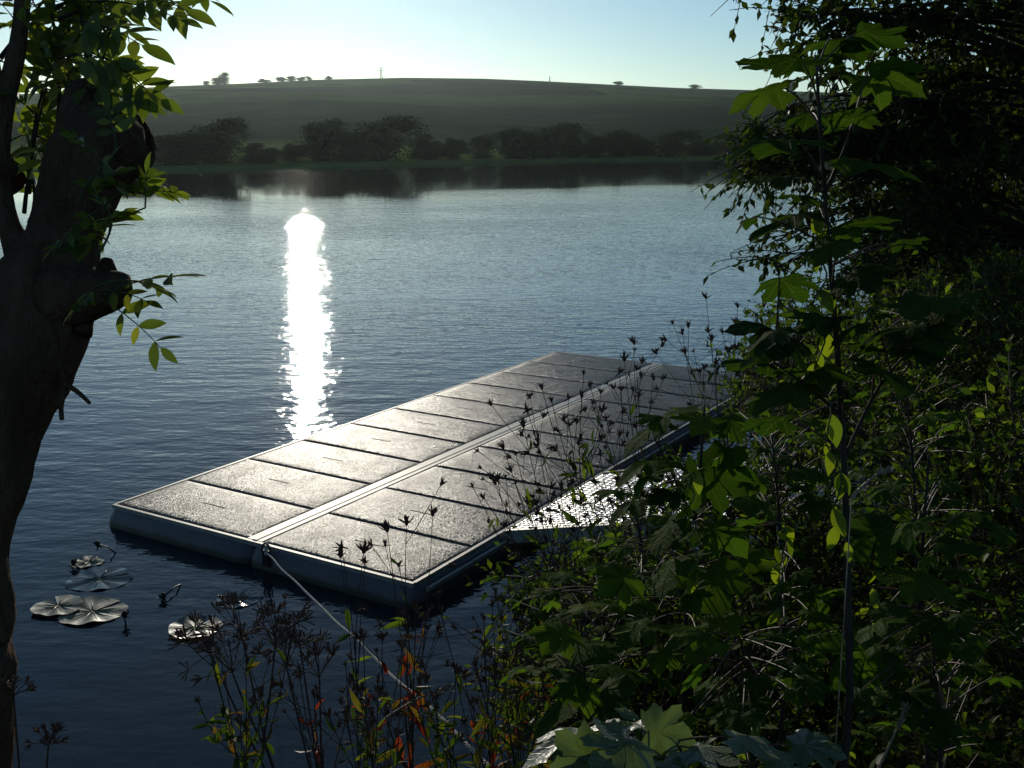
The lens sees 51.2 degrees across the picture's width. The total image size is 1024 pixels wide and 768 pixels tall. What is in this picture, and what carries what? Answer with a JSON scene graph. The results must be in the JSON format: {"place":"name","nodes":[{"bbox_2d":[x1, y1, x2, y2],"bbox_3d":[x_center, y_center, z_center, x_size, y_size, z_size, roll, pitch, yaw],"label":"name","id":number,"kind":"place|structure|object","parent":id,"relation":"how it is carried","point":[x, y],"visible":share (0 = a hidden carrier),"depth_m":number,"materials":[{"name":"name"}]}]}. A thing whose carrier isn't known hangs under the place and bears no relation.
{"place":"outdoors","nodes":[
{"label":"outdoors","id":0,"kind":"place"},
{"bbox_2d":[0,0,995,93],"label":"sky","id":1,"kind":"structure","parent":0,"point":[651,43],"materials":[{"name":"blue"}]},
{"bbox_2d":[0,158,1007,767],"bbox_3d":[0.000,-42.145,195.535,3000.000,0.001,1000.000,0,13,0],"label":"river water","id":2,"kind":"structure","parent":0,"point":[316,300],"depth_m":16.19,"materials":[{"name":"blue liquid"}]},
{"bbox_2d":[30,595,82,615],"bbox_3d":[-3.155,1.534,7.430,0.336,0.017,0.336,0,13,0],"label":"lily pad","id":3,"kind":"object","parent":2,"relation":"on","point":[68,604],"visible":1,"depth_m":7.42,"materials":[{"name":"plant"}]},
{"bbox_2d":[67,559,80,568],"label":"lily stalk","id":4,"kind":"object","parent":2,"relation":"on","point":[74,562],"visible":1,"depth_m":8.11,"materials":[{"name":"plant"}]},
{"bbox_2d":[70,556,103,567],"bbox_3d":[-3.259,1.365,8.226,0.238,0.014,0.238,0,13,0],"label":"lily pad","id":5,"kind":"object","parent":2,"relation":"on","point":[84,561],"visible":0.97,"depth_m":8.23,"materials":[{"name":"plant"}]},
{"bbox_2d":[58,596,127,624],"bbox_3d":[-2.878,1.560,7.368,0.443,0.024,0.447,0,13,0],"label":"lily pad","id":6,"kind":"object","parent":2,"relation":"on","point":[87,611],"visible":1,"depth_m":7.36,"materials":[{"name":"plant"}]},
{"bbox_2d":[65,565,132,591],"bbox_3d":[-3.046,1.435,7.922,0.458,0.016,0.461,0,13,0],"label":"lily pad","id":7,"kind":"object","parent":2,"relation":"on","point":[91,579],"visible":1,"depth_m":7.91,"materials":[{"name":"plant"}]},
{"bbox_2d":[93,540,115,553],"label":"lily stalk","id":8,"kind":"object","parent":2,"relation":"on","point":[97,543],"visible":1,"depth_m":8.39,"materials":[{"name":"plant"}]},
{"bbox_2d":[117,610,129,625],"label":"lily stalk","id":9,"kind":"object","parent":2,"relation":"on","point":[124,613],"visible":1,"depth_m":7.17,"materials":[{"name":"plant"}]},
{"bbox_2d":[158,583,181,601],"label":"lily stalk","id":10,"kind":"object","parent":2,"relation":"on","point":[162,595],"visible":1,"depth_m":7.54,"materials":[{"name":"plant"}]},
{"bbox_2d":[168,615,222,638],"bbox_3d":[-2.115,1.621,7.112,0.359,0.022,0.351,0,13,0],"label":"lily pad","id":11,"kind":"object","parent":2,"relation":"on","point":[190,625],"visible":0.63,"depth_m":7.15,"materials":[{"name":"plant"}]},
{"bbox_2d":[215,588,262,608],"bbox_3d":[-1.936,1.516,7.578,0.336,0.012,0.335,0,13,0],"label":"lily pad","id":12,"kind":"object","parent":2,"relation":"on","point":[254,596],"visible":0.61,"depth_m":7.60,"materials":[{"name":"plant"}]},
{"bbox_2d":[109,351,770,608],"bbox_3d":[-0.022,0.611,11.446,3.297,0.429,7.862,8,15,30],"label":"floating dock","id":13,"kind":"object","parent":2,"relation":"on","point":[299,508],"visible":0.88,"depth_m":9.57,"materials":[{"name":"concrete"}]},
{"bbox_2d":[264,546,488,765],"bbox_3d":[-0.568,1.135,4.461,0.037,1.905,7.359,-5,14,-20],"label":"mooring rope","id":14,"kind":"object","parent":13,"relation":"attached to","point":[467,745],"visible":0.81,"depth_m":4.88,"materials":[{"name":"grey fabric"}]},
{"bbox_2d":[505,446,946,543],"bbox_3d":[1.729,0.831,8.219,3.100,0.881,1.780,8,15,30],"label":"gangway","id":15,"kind":"object","parent":13,"relation":"on","point":[587,492],"visible":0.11,"depth_m":8.29,"materials":[{"name":"metal"}]},
{"bbox_2d":[10,78,1023,767],"bbox_3d":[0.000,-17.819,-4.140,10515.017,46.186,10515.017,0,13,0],"label":"ground","id":16,"kind":"structure","parent":0,"point":[276,114],"depth_m":357.43,"materials":[{"name":"green plant"}]},
{"bbox_2d":[0,673,68,767],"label":"umbel plant","id":17,"kind":"object","parent":16,"relation":"on","point":[3,681],"visible":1,"depth_m":2.53,"materials":[{"name":"black plant"}]},
{"bbox_2d":[0,0,233,767],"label":"ash tree","id":18,"kind":"object","parent":16,"relation":"on","point":[64,285],"visible":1,"depth_m":2.47,"materials":[{"name":"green plant"}]},
{"bbox_2d":[154,131,219,164],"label":"bank tree","id":19,"kind":"object","parent":16,"relation":"on","point":[178,151],"visible":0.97,"depth_m":104.43,"materials":[{"name":"green plant"}]},
{"bbox_2d":[211,77,224,84],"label":"ridge tree","id":20,"kind":"object","parent":16,"relation":"on","point":[216,81],"visible":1,"depth_m":761.17,"materials":[{"name":"green plant"}]},
{"bbox_2d":[186,116,255,163],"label":"tree","id":21,"kind":"object","parent":16,"relation":"on","point":[222,141],"visible":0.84,"depth_m":108.90,"materials":[{"name":"green plant"}]},
{"bbox_2d":[218,72,229,83],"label":"ridge tree","id":22,"kind":"object","parent":16,"relation":"on","point":[224,76],"visible":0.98,"depth_m":762.05,"materials":[{"name":"green plant"}]},
{"bbox_2d":[167,591,315,767],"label":"umbel plant","id":23,"kind":"object","parent":16,"relation":"on","point":[240,630],"visible":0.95,"depth_m":2.77,"materials":[{"name":"brown plant"}]},
{"bbox_2d":[175,593,313,767],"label":"seed plant","id":24,"kind":"object","parent":16,"relation":"on","point":[242,761],"visible":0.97,"depth_m":2.74,"materials":[{"name":"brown plant"}]},
{"bbox_2d":[236,143,288,163],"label":"bank tree","id":25,"kind":"object","parent":16,"relation":"on","point":[258,153],"visible":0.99,"depth_m":109.50,"materials":[{"name":"green plant"}]},
{"bbox_2d":[257,79,272,81],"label":"ridge tree","id":26,"kind":"object","parent":16,"relation":"on","point":[262,80],"visible":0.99,"depth_m":769.61,"materials":[{"name":"green plant"}]},
{"bbox_2d":[276,77,286,81],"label":"ridge tree","id":27,"kind":"object","parent":16,"relation":"on","point":[281,79],"visible":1,"depth_m":771.41,"materials":[{"name":"green plant"}]},
{"bbox_2d":[286,76,296,80],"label":"ridge tree","id":28,"kind":"object","parent":16,"relation":"on","point":[290,78],"visible":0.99,"depth_m":772.65,"materials":[{"name":"green plant"}]},
{"bbox_2d":[250,611,338,767],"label":"umbel plant","id":29,"kind":"object","parent":16,"relation":"on","point":[317,639],"visible":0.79,"depth_m":2.93,"materials":[{"name":"brown plant"}]},
{"bbox_2d":[281,142,307,161],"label":"bank tree","id":30,"kind":"object","parent":16,"relation":"on","point":[296,151],"visible":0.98,"depth_m":114.27,"materials":[{"name":"green plant"}]},
{"bbox_2d":[272,662,364,767],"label":"seed plant","id":31,"kind":"object","parent":16,"relation":"on","point":[307,723],"visible":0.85,"depth_m":2.94,"materials":[{"name":"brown plant"}]},
{"bbox_2d":[293,117,355,161],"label":"tree","id":32,"kind":"object","parent":16,"relation":"on","point":[321,136],"visible":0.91,"depth_m":117.96,"materials":[{"name":"green plant"}]},
{"bbox_2d":[327,131,374,161],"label":"tree","id":33,"kind":"object","parent":16,"relation":"on","point":[352,150],"visible":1,"depth_m":117.49,"materials":[{"name":"green plant"}]},
{"bbox_2d":[334,539,372,765],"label":"seed plant","id":34,"kind":"object","parent":16,"relation":"on","point":[365,547],"visible":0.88,"depth_m":4.06,"materials":[{"name":"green plant"}]},
{"bbox_2d":[312,684,433,767],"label":"seed plant","id":35,"kind":"object","parent":16,"relation":"on","point":[331,725],"visible":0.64,"depth_m":2.81,"materials":[{"name":"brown plant"}]},
{"bbox_2d":[337,627,417,767],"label":"seed plant","id":36,"kind":"object","parent":16,"relation":"on","point":[370,744],"visible":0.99,"depth_m":2.63,"materials":[{"name":"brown plant"}]},
{"bbox_2d":[348,114,432,160],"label":"tree","id":37,"kind":"object","parent":16,"relation":"on","point":[386,142],"visible":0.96,"depth_m":119.83,"materials":[{"name":"green plant"}]},
{"bbox_2d":[358,477,446,762],"bbox_3d":[-0.390,1.210,4.214,0.377,1.846,0.293,4,14,18],"label":"seed plant","id":38,"kind":"object","parent":16,"relation":"on","point":[385,527],"visible":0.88,"depth_m":4.11,"materials":[{"name":"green plant"}]},
{"bbox_2d":[348,598,482,767],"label":"seed plant","id":39,"kind":"object","parent":16,"relation":"on","point":[410,657],"visible":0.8,"depth_m":3.23,"materials":[{"name":"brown plant"}]},
{"bbox_2d":[382,682,452,767],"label":"dry stalk","id":40,"kind":"object","parent":16,"relation":"on","point":[445,689],"visible":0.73,"depth_m":2.76,"materials":[{"name":"plant"}]},
{"bbox_2d":[404,134,447,159],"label":"bank tree","id":41,"kind":"object","parent":16,"relation":"on","point":[422,144],"visible":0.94,"depth_m":126.26,"materials":[{"name":"green plant"}]},
{"bbox_2d":[392,649,514,767],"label":"seed plant","id":42,"kind":"object","parent":16,"relation":"on","point":[442,725],"visible":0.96,"depth_m":2.70,"materials":[{"name":"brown plant"}]},
{"bbox_2d":[440,137,469,159],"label":"bank tree","id":43,"kind":"object","parent":16,"relation":"on","point":[455,148],"visible":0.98,"depth_m":125.86,"materials":[{"name":"green plant"}]},
{"bbox_2d":[465,134,500,158],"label":"bank tree","id":44,"kind":"object","parent":16,"relation":"on","point":[479,144],"visible":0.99,"depth_m":131.62,"materials":[{"name":"green plant"}]},
{"bbox_2d":[412,588,556,767],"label":"seed plant","id":45,"kind":"object","parent":16,"relation":"on","point":[503,727],"visible":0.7,"depth_m":3.34,"materials":[{"name":"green plant"}]},
{"bbox_2d":[449,584,538,767],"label":"seed plant","id":46,"kind":"object","parent":16,"relation":"on","point":[493,758],"visible":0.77,"depth_m":2.96,"materials":[{"name":"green plant"}]},
{"bbox_2d":[475,567,534,738],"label":"dry stalk","id":47,"kind":"object","parent":16,"relation":"on","point":[517,590],"visible":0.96,"depth_m":3.36,"materials":[{"name":"plant"}]},
{"bbox_2d":[472,635,555,767],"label":"seed plant","id":48,"kind":"object","parent":16,"relation":"on","point":[508,742],"visible":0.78,"depth_m":2.91,"materials":[{"name":"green plant"}]},
{"bbox_2d":[486,128,551,158],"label":"bank tree","id":49,"kind":"object","parent":16,"relation":"on","point":[518,144],"visible":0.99,"depth_m":132.49,"materials":[{"name":"green plant"}]},
{"bbox_2d":[448,399,591,671],"bbox_3d":[0.068,1.036,5.040,0.745,1.925,0.577,11,17,38],"label":"seed plant","id":50,"kind":"object","parent":16,"relation":"on","point":[537,512],"visible":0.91,"depth_m":4.98,"materials":[{"name":"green plant"}]},
{"bbox_2d":[467,540,594,767],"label":"seed plant","id":51,"kind":"object","parent":16,"relation":"on","point":[515,619],"visible":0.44,"depth_m":3.50,"materials":[{"name":"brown plant"}]},
{"bbox_2d":[489,472,617,628],"bbox_3d":[0.144,1.131,4.341,0.514,1.696,0.356,-8,15,-30],"label":"seed plant","id":52,"kind":"object","parent":16,"relation":"on","point":[570,517],"visible":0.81,"depth_m":4.21,"materials":[{"name":"brown plant"}]},
{"bbox_2d":[529,121,594,157],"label":"tree","id":53,"kind":"object","parent":16,"relation":"on","point":[555,139],"visible":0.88,"depth_m":137.44,"materials":[{"name":"green plant"}]},
{"bbox_2d":[493,599,648,739],"bbox_3d":[0.135,1.016,2.590,0.376,1.006,0.475,0,13,0],"label":"maple sapling","id":54,"kind":"object","parent":16,"relation":"on","point":[554,635],"visible":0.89,"depth_m":2.38,"materials":[{"name":"green plant"}]},
{"bbox_2d":[557,132,585,156],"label":"tree","id":55,"kind":"object","parent":16,"relation":"on","point":[575,152],"visible":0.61,"depth_m":142.08,"materials":[{"name":"green plant"}]},
{"bbox_2d":[440,506,708,767],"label":"bramble bush","id":56,"kind":"object","parent":16,"relation":"on","point":[522,608],"visible":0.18,"depth_m":5.33,"materials":[{"name":"green plant"}]},
{"bbox_2d":[517,369,631,634],"bbox_3d":[0.353,0.937,5.196,0.684,2.111,0.416,0,13,0],"label":"seed plant","id":57,"kind":"object","parent":16,"relation":"on","point":[574,466],"visible":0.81,"depth_m":5.08,"materials":[{"name":"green plant"}]},
{"bbox_2d":[508,564,683,727],"bbox_3d":[0.250,1.090,3.111,0.529,1.281,0.730,0,13,0],"label":"maple sapling","id":58,"kind":"object","parent":16,"relation":"on","point":[614,654],"visible":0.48,"depth_m":2.95,"materials":[{"name":"green plant"}]},
{"bbox_2d":[578,134,615,157],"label":"bank tree","id":59,"kind":"object","parent":16,"relation":"on","point":[595,146],"visible":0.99,"depth_m":140.44,"materials":[{"name":"green plant"}]},
{"bbox_2d":[549,412,680,760],"bbox_3d":[0.461,1.006,4.859,0.605,1.777,0.478,0,13,0],"label":"seed plant","id":60,"kind":"object","parent":16,"relation":"on","point":[613,534],"visible":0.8,"depth_m":4.71,"materials":[{"name":"brown plant"}]},
{"bbox_2d":[591,129,644,156],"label":"tree","id":61,"kind":"object","parent":16,"relation":"on","point":[621,140],"visible":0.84,"depth_m":143.91,"materials":[{"name":"green plant"}]},
{"bbox_2d":[612,81,623,84],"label":"ridge tree","id":62,"kind":"object","parent":16,"relation":"on","point":[618,82],"visible":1,"depth_m":785.38,"materials":[{"name":"green plant"}]},
{"bbox_2d":[578,335,668,705],"bbox_3d":[0.548,0.823,5.528,0.465,2.203,0.442,0,13,0],"label":"seed plant","id":63,"kind":"object","parent":16,"relation":"on","point":[638,395],"visible":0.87,"depth_m":5.29,"materials":[{"name":"brown plant"}]},
{"bbox_2d":[490,512,772,709],"bbox_3d":[0.770,1.500,6.633,1.858,1.196,1.764,0,13,0],"label":"bramble bush","id":64,"kind":"object","parent":16,"relation":"on","point":[588,544],"visible":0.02,"depth_m":6.54,"materials":[{"name":"green plant"}]},
{"bbox_2d":[628,136,655,155],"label":"tree","id":65,"kind":"object","parent":16,"relation":"on","point":[642,151],"visible":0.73,"depth_m":148.21,"materials":[{"name":"green plant"}]},
{"bbox_2d":[580,486,706,711],"bbox_3d":[0.429,1.029,3.455,0.391,1.602,0.807,0,13,0],"label":"maple sapling","id":66,"kind":"object","parent":16,"relation":"on","point":[656,520],"visible":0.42,"depth_m":3.30,"materials":[{"name":"green plant"}]},
{"bbox_2d":[642,129,705,156],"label":"tree","id":67,"kind":"object","parent":16,"relation":"on","point":[672,145],"visible":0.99,"depth_m":146.28,"materials":[{"name":"green plant"}]},
{"bbox_2d":[578,403,784,751],"bbox_3d":[0.449,0.808,2.832,0.454,1.577,0.694,7,15,29],"label":"maple sapling","id":68,"kind":"object","parent":16,"relation":"on","point":[723,470],"visible":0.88,"depth_m":2.60,"materials":[{"name":"green plant"}]},
{"bbox_2d":[676,455,702,621],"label":"bindweed","id":69,"kind":"object","parent":68,"relation":"attached to","point":[697,480],"visible":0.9,"depth_m":2.49,"materials":[{"name":"green plant"}]},
{"bbox_2d":[522,702,847,767],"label":"maple sapling","id":70,"kind":"object","parent":16,"relation":"on","point":[612,743],"visible":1,"depth_m":1.95,"materials":[{"name":"green plant"}]},
{"bbox_2d":[688,84,702,88],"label":"ridge tree","id":71,"kind":"object","parent":16,"relation":"on","point":[695,86],"visible":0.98,"depth_m":778.34,"materials":[{"name":"green plant"}]},
{"bbox_2d":[675,140,724,155],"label":"bank tree","id":72,"kind":"object","parent":16,"relation":"on","point":[698,148],"visible":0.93,"depth_m":151.59,"materials":[{"name":"green plant"}]},
{"bbox_2d":[650,291,787,673],"bbox_3d":[1.069,0.649,5.843,0.806,2.373,0.538,0,13,0],"label":"seed plant","id":73,"kind":"object","parent":16,"relation":"on","point":[703,367],"visible":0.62,"depth_m":5.61,"materials":[{"name":"brown plant"}]},
{"bbox_2d":[433,252,1023,767],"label":"undergrowth","id":74,"kind":"object","parent":16,"relation":"on","point":[861,726],"visible":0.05,"depth_m":3.75,"materials":[{"name":"green plant"}]},
{"bbox_2d":[708,134,766,154],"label":"tree","id":75,"kind":"object","parent":16,"relation":"on","point":[719,144],"visible":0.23,"depth_m":158.85,"materials":[{"name":"green plant"}]},
{"bbox_2d":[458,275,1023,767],"bbox_3d":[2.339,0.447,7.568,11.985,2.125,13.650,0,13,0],"label":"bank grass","id":76,"kind":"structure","parent":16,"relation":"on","point":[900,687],"depth_m":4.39,"materials":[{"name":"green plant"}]},
{"bbox_2d":[666,620,833,767],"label":"maple sapling","id":77,"kind":"object","parent":16,"relation":"on","point":[741,708],"visible":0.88,"depth_m":2.39,"materials":[{"name":"green plant"}]},
{"bbox_2d":[767,522,793,624],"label":"bindweed","id":78,"kind":"object","parent":77,"relation":"attached to","point":[788,538],"visible":1,"depth_m":2.50,"materials":[{"name":"green plant"}]},
{"bbox_2d":[704,311,803,767],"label":"seed plant","id":79,"kind":"object","parent":16,"relation":"on","point":[735,346],"visible":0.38,"depth_m":4.71,"materials":[{"name":"brown plant"}]},
{"bbox_2d":[569,369,963,767],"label":"bramble bush","id":80,"kind":"object","parent":16,"relation":"on","point":[813,544],"visible":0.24,"depth_m":4.57,"materials":[{"name":"green plant"}]},
{"bbox_2d":[689,398,855,751],"bbox_3d":[0.740,0.851,3.101,0.385,1.609,0.884,4,14,17],"label":"maple sapling","id":81,"kind":"object","parent":16,"relation":"on","point":[814,506],"visible":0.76,"depth_m":2.92,"materials":[{"name":"green plant"}]},
{"bbox_2d":[789,81,794,90],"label":"ridge tree","id":82,"kind":"object","parent":16,"relation":"on","point":[791,86],"visible":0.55,"depth_m":764.73,"materials":[{"name":"green plant"}]},
{"bbox_2d":[689,265,1023,533],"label":"bramble bush","id":83,"kind":"object","parent":16,"relation":"on","point":[815,338],"visible":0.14,"depth_m":8.58,"materials":[{"name":"green plant"}]},
{"bbox_2d":[691,0,1023,330],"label":"alder tree","id":84,"kind":"object","parent":16,"relation":"on","point":[896,113],"visible":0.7,"depth_m":7.88,"materials":[{"name":"green plant"}]},
{"bbox_2d":[719,21,996,767],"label":"maple sapling","id":85,"kind":"object","parent":16,"relation":"on","point":[920,335],"visible":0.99,"depth_m":2.19,"materials":[{"name":"green plant"}]},
{"bbox_2d":[804,207,852,562],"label":"bindweed","id":86,"kind":"object","parent":85,"relation":"hanging from","point":[833,431],"visible":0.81,"depth_m":2.20,"materials":[{"name":"green plant"}]},
{"bbox_2d":[834,463,894,765],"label":"dry stalk","id":87,"kind":"object","parent":16,"relation":"on","point":[887,469],"visible":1,"depth_m":2.16,"materials":[{"name":"plant"}]},
{"bbox_2d":[735,232,1023,640],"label":"bramble bush","id":88,"kind":"object","parent":16,"relation":"on","point":[970,359],"visible":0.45,"depth_m":5.51,"materials":[{"name":"green plant"}]},
{"bbox_2d":[877,701,911,767],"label":"dry stalk","id":89,"kind":"object","parent":16,"relation":"on","point":[901,719],"visible":1,"depth_m":2.40,"materials":[{"name":"plant"}]},
{"bbox_2d":[782,0,1023,322],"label":"willow bush","id":90,"kind":"object","parent":16,"relation":"on","point":[992,206],"visible":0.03,"depth_m":12.13,"materials":[{"name":"green plant"}]},
{"bbox_2d":[797,454,1018,767],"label":"maple sapling","id":91,"kind":"object","parent":16,"relation":"on","point":[881,537],"visible":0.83,"depth_m":2.61,"materials":[{"name":"green plant"}]},
{"bbox_2d":[855,571,886,626],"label":"bindweed","id":92,"kind":"object","parent":91,"relation":"attached to","point":[874,597],"visible":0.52,"depth_m":2.60,"materials":[{"name":"green plant"}]},
{"bbox_2d":[832,386,993,767],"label":"maple sapling","id":93,"kind":"object","parent":16,"relation":"on","point":[962,525],"visible":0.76,"depth_m":3.14,"materials":[{"name":"green plant"}]},
{"bbox_2d":[828,333,1023,767],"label":"bramble bush","id":94,"kind":"object","parent":16,"relation":"on","point":[1003,484],"visible":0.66,"depth_m":3.80,"materials":[{"name":"green plant"}]},
{"bbox_2d":[830,53,1023,427],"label":"willow bush","id":95,"kind":"object","parent":16,"relation":"on","point":[912,223],"visible":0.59,"depth_m":7.48,"materials":[{"name":"green plant"}]},
{"bbox_2d":[841,599,1022,767],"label":"maple sapling","id":96,"kind":"object","parent":16,"relation":"on","point":[943,732],"visible":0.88,"depth_m":2.40,"materials":[{"name":"green plant"}]},
{"bbox_2d":[844,0,1023,275],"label":"willow bush","id":97,"kind":"object","parent":16,"relation":"on","point":[928,92],"visible":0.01,"depth_m":16.38,"materials":[{"name":"green plant"}]},
{"bbox_2d":[951,0,1023,69],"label":"overhanging tree","id":98,"kind":"object","parent":16,"relation":"on","point":[973,6],"visible":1,"depth_m":5.18,"materials":[{"name":"green plant"}]}
]}

